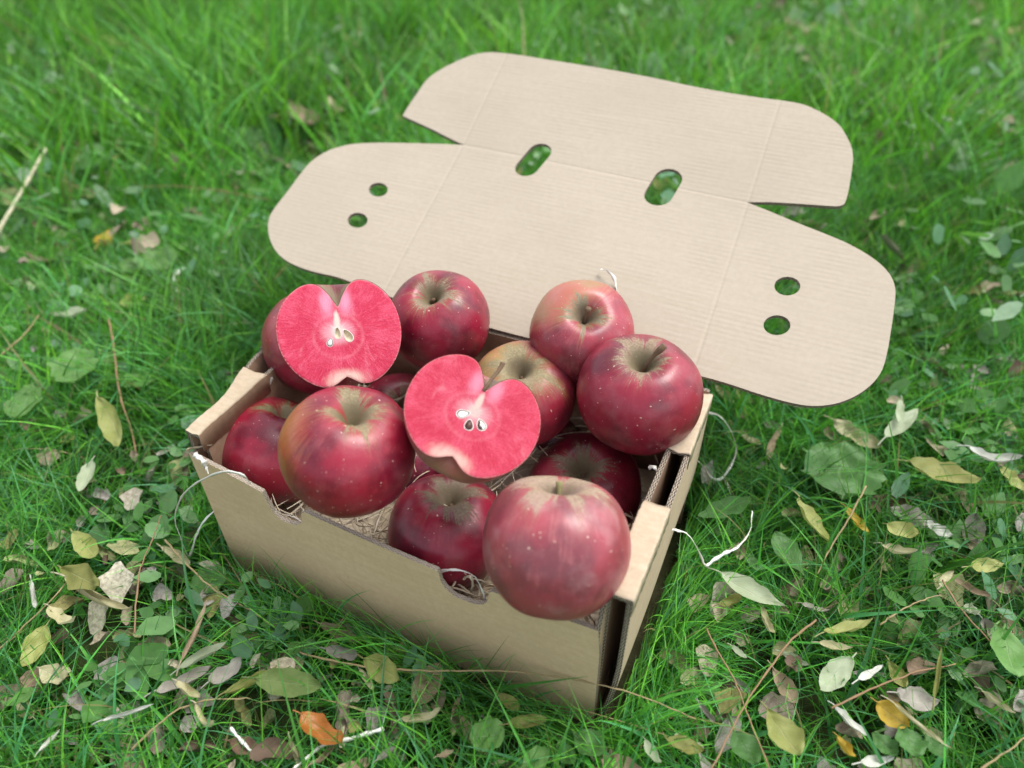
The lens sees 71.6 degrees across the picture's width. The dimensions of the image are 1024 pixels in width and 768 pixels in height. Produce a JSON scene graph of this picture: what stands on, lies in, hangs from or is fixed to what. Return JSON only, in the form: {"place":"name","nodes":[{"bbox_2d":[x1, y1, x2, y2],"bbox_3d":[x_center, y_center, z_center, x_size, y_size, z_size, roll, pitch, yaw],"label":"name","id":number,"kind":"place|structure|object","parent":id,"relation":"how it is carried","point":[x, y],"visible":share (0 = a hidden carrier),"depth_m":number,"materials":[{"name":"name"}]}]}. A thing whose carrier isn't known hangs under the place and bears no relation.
{"place":"outdoors","nodes":[
{"label":"outdoors","id":0,"kind":"place"},
{"bbox_2d":[0,0,1023,225],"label":"meadow grass","id":1,"kind":"structure","parent":0,"point":[216,47],"depth_m":1.20,"materials":[{"name":"plant"}]},
{"bbox_2d":[287,100,319,124],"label":"fallen leaf","id":2,"kind":"object","parent":1,"relation":"on","point":[302,115],"visible":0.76,"depth_m":1.10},
{"bbox_2d":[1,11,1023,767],"bbox_3d":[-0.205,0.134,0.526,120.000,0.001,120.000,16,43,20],"label":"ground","id":3,"kind":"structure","parent":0,"point":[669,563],"depth_m":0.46,"materials":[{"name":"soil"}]},
{"bbox_2d":[0,687,36,705],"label":"broadleaf weed","id":4,"kind":"object","parent":3,"relation":"on","point":[26,696],"visible":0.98,"depth_m":0.41,"materials":[{"name":"green plant"}]},
{"bbox_2d":[4,346,153,420],"bbox_3d":[-0.384,0.001,0.643,0.115,0.060,0.092,-18,43,-20],"label":"broadleaf weed","id":5,"kind":"object","parent":3,"relation":"on","point":[29,399],"visible":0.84,"depth_m":0.62,"materials":[{"name":"green plant"}]},
{"bbox_2d":[118,238,216,272],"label":"broadleaf weed","id":6,"kind":"object","parent":3,"relation":"on","point":[153,253],"visible":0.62,"depth_m":0.80,"materials":[{"name":"green plant"}]},
{"bbox_2d":[189,564,245,603],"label":"broadleaf weed","id":7,"kind":"object","parent":3,"relation":"on","point":[200,583],"visible":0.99,"depth_m":0.48,"materials":[{"name":"green plant"}]},
{"bbox_2d":[227,83,349,175],"bbox_3d":[-0.351,-0.389,1.111,0.109,0.062,0.357,5,40,6],"label":"broadleaf weed","id":8,"kind":"object","parent":3,"relation":"on","point":[256,138],"visible":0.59,"depth_m":1.04,"materials":[{"name":"green plant"}]},
{"bbox_2d":[311,619,359,641],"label":"fallen leaf","id":9,"kind":"object","parent":3,"relation":"on","point":[332,625],"visible":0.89,"depth_m":0.46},
{"bbox_2d":[145,431,801,767],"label":"edge grass","id":10,"kind":"structure","parent":3,"relation":"on","point":[483,699],"depth_m":0.44,"materials":[{"name":"plant"}]},
{"bbox_2d":[357,653,399,683],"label":"fallen leaf","id":11,"kind":"object","parent":10,"relation":"on","point":[375,665],"visible":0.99,"depth_m":0.42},
{"bbox_2d":[499,714,547,727],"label":"fallen leaf","id":12,"kind":"object","parent":10,"relation":"on","point":[522,721],"visible":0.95,"depth_m":0.40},
{"bbox_2d":[469,714,549,767],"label":"broadleaf weed","id":13,"kind":"object","parent":3,"relation":"on","point":[499,736],"visible":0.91,"depth_m":0.39,"materials":[{"name":"green plant"}]},
{"bbox_2d":[0,272,1023,767],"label":"fine grass","id":14,"kind":"structure","parent":3,"relation":"on","point":[796,436],"depth_m":0.47,"materials":[{"name":"plant"}]},
{"bbox_2d":[20,618,51,666],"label":"fallen leaf","id":15,"kind":"object","parent":14,"relation":"on","point":[40,638],"visible":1,"depth_m":0.44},
{"bbox_2d":[36,663,67,684],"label":"fallen leaf","id":16,"kind":"object","parent":14,"relation":"on","point":[45,674],"visible":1,"depth_m":0.42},
{"bbox_2d":[57,563,99,590],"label":"fallen leaf","id":17,"kind":"object","parent":14,"relation":"on","point":[75,574],"visible":1,"depth_m":0.46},
{"bbox_2d":[69,528,98,558],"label":"fallen leaf","id":18,"kind":"object","parent":14,"relation":"on","point":[92,551],"visible":0.99,"depth_m":0.49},
{"bbox_2d":[75,456,94,490],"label":"fallen leaf","id":19,"kind":"object","parent":14,"relation":"on","point":[83,479],"visible":1,"depth_m":0.54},
{"bbox_2d":[50,571,130,609],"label":"fallen leaf","id":20,"kind":"object","parent":14,"relation":"on","point":[95,596],"visible":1,"depth_m":0.46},
{"bbox_2d":[95,391,121,445],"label":"fallen leaf","id":21,"kind":"object","parent":14,"relation":"on","point":[110,422],"visible":0.99,"depth_m":0.57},
{"bbox_2d":[108,319,136,452],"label":"dry stalk","id":22,"kind":"object","parent":14,"relation":"on","point":[116,373],"visible":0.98,"depth_m":0.61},
{"bbox_2d":[91,703,153,724],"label":"fallen leaf","id":23,"kind":"object","parent":14,"relation":"on","point":[122,714],"visible":1,"depth_m":0.40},
{"bbox_2d":[134,515,161,633],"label":"dry stalk","id":24,"kind":"object","parent":14,"relation":"on","point":[137,591],"visible":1,"depth_m":0.45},
{"bbox_2d":[156,543,189,564],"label":"fallen leaf","id":25,"kind":"object","parent":14,"relation":"on","point":[167,550],"visible":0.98,"depth_m":0.49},
{"bbox_2d":[144,666,210,697],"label":"fallen leaf","id":26,"kind":"object","parent":14,"relation":"on","point":[165,686],"visible":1,"depth_m":0.42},
{"bbox_2d":[172,678,199,697],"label":"fallen leaf","id":27,"kind":"object","parent":14,"relation":"on","point":[186,687],"visible":1,"depth_m":0.41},
{"bbox_2d":[176,600,206,675],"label":"fallen leaf","id":28,"kind":"object","parent":14,"relation":"on","point":[190,642],"visible":1,"depth_m":0.44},
{"bbox_2d":[170,640,227,675],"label":"fallen leaf","id":29,"kind":"object","parent":14,"relation":"on","point":[199,655],"visible":0.98,"depth_m":0.42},
{"bbox_2d":[201,657,241,688],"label":"fallen leaf","id":30,"kind":"object","parent":14,"relation":"on","point":[233,667],"visible":0.95,"depth_m":0.42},
{"bbox_2d":[223,736,257,754],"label":"fallen leaf","id":31,"kind":"object","parent":14,"relation":"on","point":[250,741],"visible":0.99,"depth_m":0.40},
{"bbox_2d":[212,665,276,701],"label":"fallen leaf","id":32,"kind":"object","parent":14,"relation":"on","point":[244,684],"visible":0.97,"depth_m":0.42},
{"bbox_2d":[241,667,322,697],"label":"fallen leaf","id":33,"kind":"object","parent":14,"relation":"on","point":[293,688],"visible":0.98,"depth_m":0.41,"materials":[{"name":"plant"}]},
{"bbox_2d":[292,710,343,744],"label":"fallen leaf","id":34,"kind":"object","parent":14,"relation":"on","point":[320,719],"visible":0.99,"depth_m":0.39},
{"bbox_2d":[319,645,356,660],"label":"fallen leaf","id":35,"kind":"object","parent":14,"relation":"on","point":[345,655],"visible":0.95,"depth_m":0.44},
{"bbox_2d":[293,727,383,767],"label":"wood wool strand","id":36,"kind":"object","parent":14,"relation":"on","point":[347,739],"visible":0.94,"depth_m":0.39},
{"bbox_2d":[393,707,440,722],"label":"fallen leaf","id":37,"kind":"object","parent":14,"relation":"on","point":[426,716],"visible":0.99,"depth_m":0.40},
{"bbox_2d":[411,662,443,711],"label":"fallen leaf","id":38,"kind":"object","parent":14,"relation":"on","point":[433,692],"visible":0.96,"depth_m":0.42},
{"bbox_2d":[299,651,695,719],"bbox_3d":[-0.015,0.172,0.415,0.238,0.022,0.012,7,40,9],"label":"dry stalk","id":39,"kind":"object","parent":14,"relation":"on","point":[362,666],"visible":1,"depth_m":0.42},
{"bbox_2d":[490,687,520,710],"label":"fallen leaf","id":40,"kind":"object","parent":14,"relation":"on","point":[503,696],"visible":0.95,"depth_m":0.41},
{"bbox_2d":[601,753,640,767],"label":"fallen leaf","id":41,"kind":"object","parent":14,"relation":"on","point":[628,761],"visible":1,"depth_m":0.39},
{"bbox_2d":[642,736,661,762],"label":"fallen leaf","id":42,"kind":"object","parent":14,"relation":"on","point":[647,745],"visible":1,"depth_m":0.38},
{"bbox_2d":[655,732,703,753],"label":"fallen leaf","id":43,"kind":"object","parent":14,"relation":"on","point":[686,746],"visible":1,"depth_m":0.39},
{"bbox_2d":[672,511,752,567],"bbox_3d":[0.138,0.097,0.464,0.074,0.022,0.024,-17,42,-18],"label":"wood wool strand","id":44,"kind":"object","parent":14,"relation":"on","point":[718,557],"visible":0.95,"depth_m":0.46},
{"bbox_2d":[714,716,740,752],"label":"fallen leaf","id":45,"kind":"object","parent":14,"relation":"on","point":[720,740],"visible":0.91,"depth_m":0.41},
{"bbox_2d":[713,593,741,606],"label":"fallen leaf","id":46,"kind":"object","parent":14,"relation":"on","point":[735,598],"visible":1,"depth_m":0.44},
{"bbox_2d":[706,628,769,767],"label":"dry stalk","id":47,"kind":"object","parent":14,"relation":"on","point":[714,645],"visible":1,"depth_m":0.40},
{"bbox_2d":[707,567,784,605],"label":"fallen leaf","id":48,"kind":"object","parent":14,"relation":"on","point":[748,587],"visible":1,"depth_m":0.45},
{"bbox_2d":[711,619,816,767],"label":"dry stalk","id":49,"kind":"object","parent":14,"relation":"on","point":[801,631],"visible":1,"depth_m":0.41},
{"bbox_2d":[760,700,804,754],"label":"fallen leaf","id":50,"kind":"object","parent":14,"relation":"on","point":[786,734],"visible":1,"depth_m":0.38,"materials":[{"name":"plant"}]},
{"bbox_2d":[767,660,798,702],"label":"fallen leaf","id":51,"kind":"object","parent":14,"relation":"on","point":[779,677],"visible":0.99,"depth_m":0.42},
{"bbox_2d":[792,490,829,540],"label":"fallen leaf","id":52,"kind":"object","parent":14,"relation":"on","point":[819,529],"visible":1,"depth_m":0.50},
{"bbox_2d":[811,640,852,649],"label":"fallen leaf","id":53,"kind":"object","parent":14,"relation":"on","point":[827,644],"visible":1,"depth_m":0.42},
{"bbox_2d":[819,652,856,691],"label":"fallen leaf","id":54,"kind":"object","parent":14,"relation":"on","point":[842,669],"visible":1,"depth_m":0.41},
{"bbox_2d":[814,618,872,637],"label":"fallen leaf","id":55,"kind":"object","parent":14,"relation":"on","point":[847,625],"visible":1,"depth_m":0.42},
{"bbox_2d":[832,732,855,756],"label":"fallen leaf","id":56,"kind":"object","parent":14,"relation":"on","point":[846,747],"visible":1,"depth_m":0.38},
{"bbox_2d":[827,701,866,735],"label":"fallen leaf","id":57,"kind":"object","parent":14,"relation":"on","point":[854,724],"visible":1,"depth_m":0.39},
{"bbox_2d":[824,415,881,447],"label":"fallen leaf","id":58,"kind":"object","parent":14,"relation":"on","point":[870,443],"visible":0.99,"depth_m":0.57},
{"bbox_2d":[851,755,893,766],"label":"fallen leaf","id":59,"kind":"object","parent":14,"relation":"on","point":[873,760],"visible":0.99,"depth_m":0.38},
{"bbox_2d":[870,697,908,728],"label":"fallen leaf","id":60,"kind":"object","parent":14,"relation":"on","point":[889,712],"visible":1,"depth_m":0.39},
{"bbox_2d":[868,493,920,507],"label":"fallen leaf","id":61,"kind":"object","parent":14,"relation":"on","point":[900,500],"visible":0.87,"depth_m":0.54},
{"bbox_2d":[877,408,917,445],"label":"fallen leaf","id":62,"kind":"object","parent":14,"relation":"on","point":[902,426],"visible":0.98,"depth_m":0.56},
{"bbox_2d":[882,521,918,537],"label":"fallen leaf","id":63,"kind":"object","parent":14,"relation":"on","point":[893,527],"visible":1,"depth_m":0.48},
{"bbox_2d":[886,686,939,710],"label":"fallen leaf","id":64,"kind":"object","parent":14,"relation":"on","point":[905,695],"visible":1,"depth_m":0.40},
{"bbox_2d":[880,695,950,747],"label":"fallen leaf","id":65,"kind":"object","parent":14,"relation":"on","point":[917,723],"visible":1,"depth_m":0.38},
{"bbox_2d":[932,649,941,710],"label":"fallen leaf","id":66,"kind":"object","parent":14,"relation":"on","point":[937,676],"visible":1,"depth_m":0.41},
{"bbox_2d":[952,577,990,596],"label":"fallen leaf","id":67,"kind":"object","parent":14,"relation":"on","point":[974,590],"visible":0.99,"depth_m":0.45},
{"bbox_2d":[996,462,1023,490],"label":"fallen leaf","id":68,"kind":"object","parent":14,"relation":"on","point":[1020,484],"visible":0.98,"depth_m":0.53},
{"bbox_2d":[0,98,1023,481],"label":"lawn grass","id":69,"kind":"structure","parent":3,"relation":"on","point":[954,253],"depth_m":0.77,"materials":[{"name":"plant"}]},
{"bbox_2d":[0,148,46,231],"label":"dry stalk","id":70,"kind":"object","parent":69,"relation":"on","point":[11,208],"visible":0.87,"depth_m":0.86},
{"bbox_2d":[48,306,86,317],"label":"fallen leaf","id":71,"kind":"object","parent":69,"relation":"on","point":[72,311],"visible":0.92,"depth_m":0.70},
{"bbox_2d":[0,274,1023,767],"bbox_3d":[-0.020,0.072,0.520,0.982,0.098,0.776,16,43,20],"label":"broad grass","id":72,"kind":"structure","parent":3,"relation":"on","point":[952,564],"depth_m":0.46,"materials":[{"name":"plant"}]},
{"bbox_2d":[851,665,882,684],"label":"fallen leaf","id":73,"kind":"object","parent":72,"relation":"on","point":[865,675],"visible":1,"depth_m":0.41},
{"bbox_2d":[873,542,917,553],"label":"fallen leaf","id":74,"kind":"object","parent":72,"relation":"on","point":[899,549],"visible":0.99,"depth_m":0.48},
{"bbox_2d":[885,655,907,687],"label":"fallen leaf","id":75,"kind":"object","parent":72,"relation":"on","point":[903,682],"visible":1,"depth_m":0.42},
{"bbox_2d":[889,504,936,527],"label":"fallen leaf","id":76,"kind":"object","parent":72,"relation":"on","point":[905,508],"visible":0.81,"depth_m":0.52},
{"bbox_2d":[893,457,981,483],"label":"fallen leaf","id":77,"kind":"object","parent":72,"relation":"on","point":[929,465],"visible":0.99,"depth_m":0.53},
{"bbox_2d":[962,507,985,542],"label":"fallen leaf","id":78,"kind":"object","parent":72,"relation":"on","point":[968,520],"visible":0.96,"depth_m":0.51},
{"bbox_2d":[956,445,1022,461],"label":"fallen leaf","id":79,"kind":"object","parent":72,"relation":"on","point":[985,455],"visible":1,"depth_m":0.53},
{"bbox_2d":[0,0,1023,767],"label":"leaf litter","id":80,"kind":"object","parent":3,"relation":"on","point":[124,578],"visible":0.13,"depth_m":0.47,"materials":[{"name":"plant"}]},
{"bbox_2d":[43,603,75,623],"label":"fallen leaf","id":81,"kind":"object","parent":80,"relation":"on","point":[56,612],"visible":1,"depth_m":0.44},
{"bbox_2d":[131,697,250,751],"bbox_3d":[-0.183,0.187,0.402,0.065,0.007,0.010,-18,43,-20],"label":"dry stalk","id":82,"kind":"object","parent":80,"relation":"on","point":[155,727],"visible":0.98,"depth_m":0.40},
{"bbox_2d":[831,663,955,708],"bbox_3d":[0.217,0.169,0.403,0.085,0.004,0.004,-12,41,-13],"label":"dry stalk","id":83,"kind":"object","parent":80,"relation":"on","point":[860,694],"visible":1,"depth_m":0.40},
{"bbox_2d":[0,109,1023,734],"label":"clover","id":84,"kind":"object","parent":3,"relation":"on","point":[132,675],"visible":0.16,"depth_m":0.51,"materials":[{"name":"green plant"}]},
{"bbox_2d":[164,539,268,623],"bbox_3d":[-0.198,0.132,0.471,0.100,0.018,0.006,23,45,26],"label":"dry stalk","id":85,"kind":"object","parent":84,"relation":"on","point":[179,556],"visible":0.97,"depth_m":0.47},
{"bbox_2d":[961,557,1003,572],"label":"fallen leaf","id":86,"kind":"object","parent":84,"relation":"on","point":[985,567],"visible":0.97,"depth_m":0.47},
{"bbox_2d":[974,686,1015,712],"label":"fallen leaf","id":87,"kind":"object","parent":84,"relation":"on","point":[990,697],"visible":1,"depth_m":0.40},
{"bbox_2d":[0,0,1023,362],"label":"weeds","id":88,"kind":"object","parent":3,"relation":"on","point":[1008,310],"visible":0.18,"depth_m":0.91,"materials":[{"name":"green plant"}]},
{"bbox_2d":[11,657,1015,767],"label":"grass","id":89,"kind":"structure","parent":3,"relation":"on","point":[353,764],"depth_m":0.38,"materials":[{"name":"plant"}]},
{"bbox_2d":[185,52,894,725],"bbox_3d":[0.014,-0.052,0.560,0.498,0.258,0.452,16,43,20],"label":"cardboard box","id":90,"kind":"object","parent":3,"relation":"on","point":[705,260],"visible":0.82,"depth_m":0.54,"materials":[{"name":"cardboard"}]},
{"bbox_2d":[174,470,249,556],"bbox_3d":[-0.195,0.086,0.469,0.075,0.106,0.014,6,40,8],"label":"wood wool strand","id":91,"kind":"object","parent":90,"relation":"attached to","point":[211,475],"visible":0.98,"depth_m":0.45},
{"bbox_2d":[261,297,350,394],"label":"apple","id":92,"kind":"object","parent":90,"relation":"in","point":[287,375],"visible":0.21,"depth_m":0.49,"materials":[{"name":"food"}]},
{"bbox_2d":[276,279,401,387],"bbox_3d":[-0.111,-0.031,0.455,0.075,0.065,0.037,-8,0,-19],"label":"apple half","id":93,"kind":"object","parent":92,"relation":"on","point":[328,336],"visible":0.98,"depth_m":0.44,"materials":[{"name":"food"}]},
{"bbox_2d":[277,385,414,517],"bbox_3d":[-0.091,0.038,0.393,0.074,0.062,0.077,10,37,-8],"label":"apple","id":94,"kind":"object","parent":90,"relation":"in","point":[345,451],"visible":0.98,"depth_m":0.37,"materials":[{"name":"food"}]},
{"bbox_2d":[404,354,540,483],"bbox_3d":[-0.024,0.022,0.391,0.074,0.040,0.070,26,59,-2],"label":"apple half","id":95,"kind":"object","parent":94,"relation":"on","point":[466,421],"visible":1,"depth_m":0.37,"materials":[{"name":"red plant"}]},
{"bbox_2d":[392,270,489,367],"bbox_3d":[-0.051,-0.044,0.500,0.071,0.062,0.073,-4,55,6],"label":"apple","id":96,"kind":"object","parent":90,"relation":"in","point":[442,313],"visible":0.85,"depth_m":0.47,"materials":[{"name":"red plant"}]},
{"bbox_2d":[271,383,664,624],"bbox_3d":[-0.041,0.075,0.500,0.256,0.081,0.164,16,43,20],"label":"wood wool","id":97,"kind":"object","parent":90,"relation":"in","point":[374,525],"visible":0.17,"depth_m":0.49,"materials":[{"name":"wood"}]},
{"bbox_2d":[222,397,299,503],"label":"apple","id":98,"kind":"object","parent":97,"relation":"on","point":[250,448],"visible":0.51,"depth_m":0.46,"materials":[{"name":"food"}]},
{"bbox_2d":[367,373,414,411],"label":"apple","id":99,"kind":"object","parent":97,"relation":"on","point":[394,386],"visible":0.1,"depth_m":0.55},
{"bbox_2d":[406,451,439,487],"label":"apple","id":100,"kind":"object","parent":97,"relation":"on","point":[421,467],"visible":0.05,"depth_m":0.48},
{"bbox_2d":[388,474,496,590],"bbox_3d":[-0.040,0.094,0.452,0.076,0.063,0.078,3,29,-2],"label":"apple","id":101,"kind":"object","parent":97,"relation":"on","point":[426,524],"visible":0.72,"depth_m":0.42,"materials":[{"name":"red plant"}]},
{"bbox_2d":[530,432,640,523],"bbox_3d":[0.050,0.072,0.488,0.077,0.064,0.077,-5,52,6],"label":"apple","id":102,"kind":"object","parent":97,"relation":"on","point":[592,458],"visible":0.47,"depth_m":0.47,"materials":[{"name":"red plant"}]},
{"bbox_2d":[576,334,703,455],"bbox_3d":[0.079,0.004,0.440,0.077,0.076,0.077,-2,48,2],"label":"apple","id":103,"kind":"object","parent":102,"relation":"on","point":[641,394],"visible":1,"depth_m":0.42,"materials":[{"name":"red plant"}]},
{"bbox_2d":[479,341,575,444],"bbox_3d":[0.007,0.007,0.480,0.072,0.060,0.074,-3,52,4],"label":"apple","id":104,"kind":"object","parent":90,"relation":"in","point":[550,385],"visible":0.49,"depth_m":0.46,"materials":[{"name":"red plant"}]},
{"bbox_2d":[482,476,630,620],"bbox_3d":[0.023,0.083,0.365,0.076,0.067,0.078,4,9,-1],"label":"apple","id":105,"kind":"object","parent":90,"relation":"in","point":[556,548],"visible":1,"depth_m":0.34,"materials":[{"name":"food"}]},
{"bbox_2d":[537,420,578,449],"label":"apple","id":106,"kind":"object","parent":90,"relation":"in","point":[569,426],"visible":0.08,"depth_m":0.53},
{"bbox_2d":[529,280,634,385],"bbox_3d":[0.047,-0.034,0.479,0.070,0.059,0.072,0,69,-1],"label":"apple","id":107,"kind":"object","parent":90,"relation":"in","point":[574,324],"visible":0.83,"depth_m":0.46,"materials":[{"name":"red plant"}]},
{"bbox_2d":[555,728,605,763],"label":"broadleaf weed","id":108,"kind":"object","parent":3,"relation":"on","point":[578,739],"visible":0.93,"depth_m":0.39,"materials":[{"name":"green plant"}]},
{"bbox_2d":[697,496,750,536],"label":"broadleaf weed","id":109,"kind":"object","parent":3,"relation":"on","point":[744,502],"visible":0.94,"depth_m":0.51,"materials":[{"name":"green plant"}]},
{"bbox_2d":[698,673,760,763],"bbox_3d":[0.124,0.198,0.413,0.016,0.040,0.061,-7,40,-7],"label":"broadleaf weed","id":110,"kind":"object","parent":3,"relation":"on","point":[742,750],"visible":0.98,"depth_m":0.39,"materials":[{"name":"green plant"}]},
{"bbox_2d":[745,531,803,575],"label":"broadleaf weed","id":111,"kind":"object","parent":3,"relation":"on","point":[792,556],"visible":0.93,"depth_m":0.48,"materials":[{"name":"green plant"}]},
{"bbox_2d":[800,440,886,500],"bbox_3d":[0.251,0.077,0.551,0.063,0.047,0.057,16,43,20],"label":"broadleaf weed","id":112,"kind":"object","parent":3,"relation":"on","point":[830,479],"visible":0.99,"depth_m":0.55,"materials":[{"name":"green plant"}]},
{"bbox_2d":[871,724,948,758],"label":"broadleaf weed","id":113,"kind":"object","parent":3,"relation":"on","point":[909,740],"visible":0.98,"depth_m":0.38,"materials":[{"name":"green plant"}]},
{"bbox_2d":[990,620,1023,676],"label":"broadleaf weed","id":114,"kind":"object","parent":3,"relation":"on","point":[1003,649],"visible":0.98,"depth_m":0.42,"materials":[{"name":"green plant"}]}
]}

